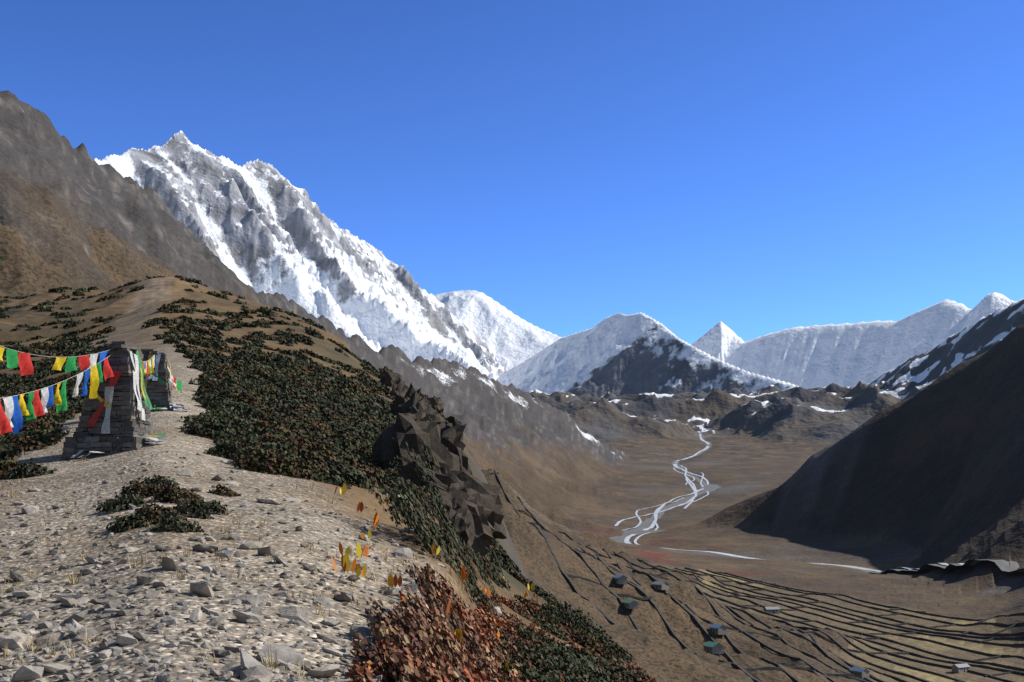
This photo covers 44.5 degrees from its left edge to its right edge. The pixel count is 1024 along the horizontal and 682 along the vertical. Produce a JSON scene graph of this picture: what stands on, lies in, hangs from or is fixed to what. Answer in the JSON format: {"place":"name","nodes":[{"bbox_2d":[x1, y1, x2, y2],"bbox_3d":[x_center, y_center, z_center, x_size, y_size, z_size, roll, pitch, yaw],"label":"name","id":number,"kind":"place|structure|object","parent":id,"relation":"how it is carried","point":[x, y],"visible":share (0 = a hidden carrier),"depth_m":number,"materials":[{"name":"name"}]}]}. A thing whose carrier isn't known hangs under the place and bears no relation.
{"place":"outdoors","nodes":[
{"label":"outdoors","id":0,"kind":"place"},
{"bbox_2d":[0,90,1023,681],"bbox_3d":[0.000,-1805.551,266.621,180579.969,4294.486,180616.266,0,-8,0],"label":"terrain","id":1,"kind":"structure","parent":0,"point":[882,446],"depth_m":1481.93,"materials":[{"name":"brown soil"}]},
{"bbox_2d":[61,341,154,458],"bbox_3d":[-7.711,1.176,24.416,1.512,2.308,1.421,-1,-8,7],"label":"cairn","id":2,"kind":"object","parent":1,"relation":"on","point":[130,428],"visible":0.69,"depth_m":23.94,"materials":[{"name":"stone"}]},
{"bbox_2d":[0,346,107,375],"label":"prayer flags","id":3,"kind":"object","parent":2,"relation":"attached to","point":[16,358],"visible":0.93,"depth_m":22.60,"materials":[{"name":"fabric"}]},
{"bbox_2d":[1,346,110,356],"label":"flag rope","id":4,"kind":"object","parent":2,"relation":"attached to","point":[49,356],"visible":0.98,"depth_m":22.33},
{"bbox_2d":[0,357,113,437],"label":"prayer flags","id":5,"kind":"object","parent":2,"relation":"attached to","point":[15,409],"visible":1,"depth_m":21.27,"materials":[{"name":"fabric"}]},
{"bbox_2d":[3,354,111,397],"bbox_3d":[-8.006,0.486,21.141,0.008,1.661,6.712,-1,-8,5],"label":"flag rope","id":6,"kind":"object","parent":2,"relation":"attached to","point":[54,384],"visible":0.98,"depth_m":21.67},
{"bbox_2d":[71,350,189,457],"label":"ceremonial scarves","id":7,"kind":"object","parent":2,"relation":"on","point":[106,401],"visible":0.9,"depth_m":24.15,"materials":[{"name":"white fabric"}]},
{"bbox_2d":[141,349,173,410],"bbox_3d":[-9.415,1.115,32.916,1.188,1.769,1.045,1,-8,-8],"label":"cairn","id":8,"kind":"object","parent":1,"relation":"on","point":[158,393],"visible":0.46,"depth_m":32.62,"materials":[{"name":"stone"}]},
{"bbox_2d":[141,355,154,376],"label":"prayer flags","id":9,"kind":"object","parent":8,"relation":"attached to","point":[148,367],"visible":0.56,"depth_m":30.32,"materials":[{"name":"fabric"}]},
{"bbox_2d":[171,376,181,392],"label":"prayer flags","id":10,"kind":"object","parent":8,"relation":"attached to","point":[179,385],"visible":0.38,"depth_m":34.50,"materials":[{"name":"fabric"}]},
{"bbox_2d":[95,474,241,533],"bbox_3d":[-4.217,1.941,15.025,1.629,0.799,4.048,1,-8,-7],"label":"shrub","id":11,"kind":"object","parent":1,"relation":"on","point":[163,489],"visible":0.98,"depth_m":15.00,"materials":[{"name":"green plant"}]},
{"bbox_2d":[0,275,472,490],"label":"hill shrubs","id":12,"kind":"object","parent":1,"relation":"on","point":[268,415],"depth_m":43.23,"materials":[{"name":"green plant"}]},
{"bbox_2d":[0,441,596,681],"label":"stones","id":13,"kind":"object","parent":1,"relation":"on","point":[246,667],"depth_m":9.16,"materials":[{"name":"grey stone"}]},
{"bbox_2d":[0,446,633,676],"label":"grass tufts","id":14,"kind":"object","parent":1,"relation":"on","point":[183,571],"visible":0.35,"depth_m":11.27,"materials":[{"name":"beige plant"}]},
{"bbox_2d":[0,504,657,681],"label":"rock slabs","id":15,"kind":"structure","parent":1,"relation":"on","point":[12,640],"depth_m":8.78,"materials":[{"name":"grey stone"}]},
{"bbox_2d":[372,366,506,556],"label":"crag rock","id":16,"kind":"object","parent":1,"relation":"on","point":[476,515],"visible":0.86,"depth_m":28.42,"materials":[{"name":"grey stone"}]},
{"bbox_2d":[331,449,594,681],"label":"dock leaves","id":17,"kind":"object","parent":1,"relation":"on","point":[395,580],"visible":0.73,"depth_m":12.81,"materials":[{"name":"yellow plant"}]},
{"bbox_2d":[335,423,652,681],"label":"shrubs","id":18,"kind":"object","parent":1,"relation":"on","point":[582,665],"visible":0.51,"depth_m":18.27,"materials":[{"name":"green plant"}]},
{"bbox_2d":[346,557,656,681],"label":"heather shrubs","id":19,"kind":"object","parent":1,"relation":"on","point":[411,648],"visible":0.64,"depth_m":9.96,"materials":[{"name":"brown plant"}]},
{"bbox_2d":[612,574,626,583],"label":"house","id":20,"kind":"structure","parent":1,"relation":"on","point":[620,579],"depth_m":673.23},
{"bbox_2d":[623,599,637,608],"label":"house","id":21,"kind":"structure","parent":1,"relation":"on","point":[630,604],"depth_m":637.33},
{"bbox_2d":[652,581,669,589],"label":"house","id":22,"kind":"structure","parent":1,"relation":"on","point":[659,585],"depth_m":733.69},
{"bbox_2d":[703,641,723,653],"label":"house","id":23,"kind":"structure","parent":1,"relation":"on","point":[710,647],"depth_m":550.35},
{"bbox_2d":[709,624,726,634],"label":"house","id":24,"kind":"structure","parent":1,"relation":"on","point":[718,629],"depth_m":637.23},
{"bbox_2d":[486,469,1023,681],"bbox_3d":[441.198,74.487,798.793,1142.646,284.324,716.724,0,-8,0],"label":"stone walls","id":25,"kind":"structure","parent":1,"relation":"on","point":[813,669],"depth_m":758.61,"materials":[{"name":"stone"}]},
{"bbox_2d":[763,607,779,613],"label":"house","id":26,"kind":"structure","parent":1,"relation":"on","point":[774,610],"depth_m":882.06,"materials":[{"name":"white"}]},
{"bbox_2d":[849,667,869,677],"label":"house","id":27,"kind":"structure","parent":1,"relation":"on","point":[860,672],"depth_m":631.56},
{"bbox_2d":[951,663,970,672],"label":"house","id":28,"kind":"structure","parent":1,"relation":"on","point":[960,668],"depth_m":679.10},
{"bbox_2d":[0,0,1023,344],"label":"sky","id":29,"kind":"structure","parent":0,"point":[757,168],"materials":[{"name":"blue"}]},
{"bbox_2d":[609,431,1023,572],"bbox_3d":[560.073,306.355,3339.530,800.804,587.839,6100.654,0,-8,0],"label":"river","id":30,"kind":"structure","parent":0,"point":[627,538],"depth_m":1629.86,"materials":[{"name":"liquid"}]},
{"bbox_2d":[614,477,696,525],"bbox_3d":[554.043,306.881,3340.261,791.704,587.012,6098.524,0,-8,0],"label":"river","id":31,"kind":"structure","parent":30,"relation":"on","point":[618,522],"depth_m":2660.76,"materials":[{"name":"white liquid"}]},
{"bbox_2d":[616,465,716,552],"bbox_3d":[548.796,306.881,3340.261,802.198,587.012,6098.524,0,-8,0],"label":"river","id":32,"kind":"structure","parent":30,"relation":"on","point":[693,498],"depth_m":3200.07,"materials":[{"name":"white liquid"}]},
{"bbox_2d":[634,472,708,548],"bbox_3d":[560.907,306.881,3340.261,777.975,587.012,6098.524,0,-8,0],"label":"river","id":33,"kind":"structure","parent":30,"relation":"on","point":[635,540],"depth_m":2159.05,"materials":[{"name":"white liquid"}]},
{"bbox_2d":[611,467,1013,570],"bbox_3d":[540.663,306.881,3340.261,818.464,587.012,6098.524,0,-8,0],"label":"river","id":34,"kind":"structure","parent":30,"relation":"on","point":[640,520],"depth_m":2527.29,"materials":[{"name":"white liquid"}]}
]}

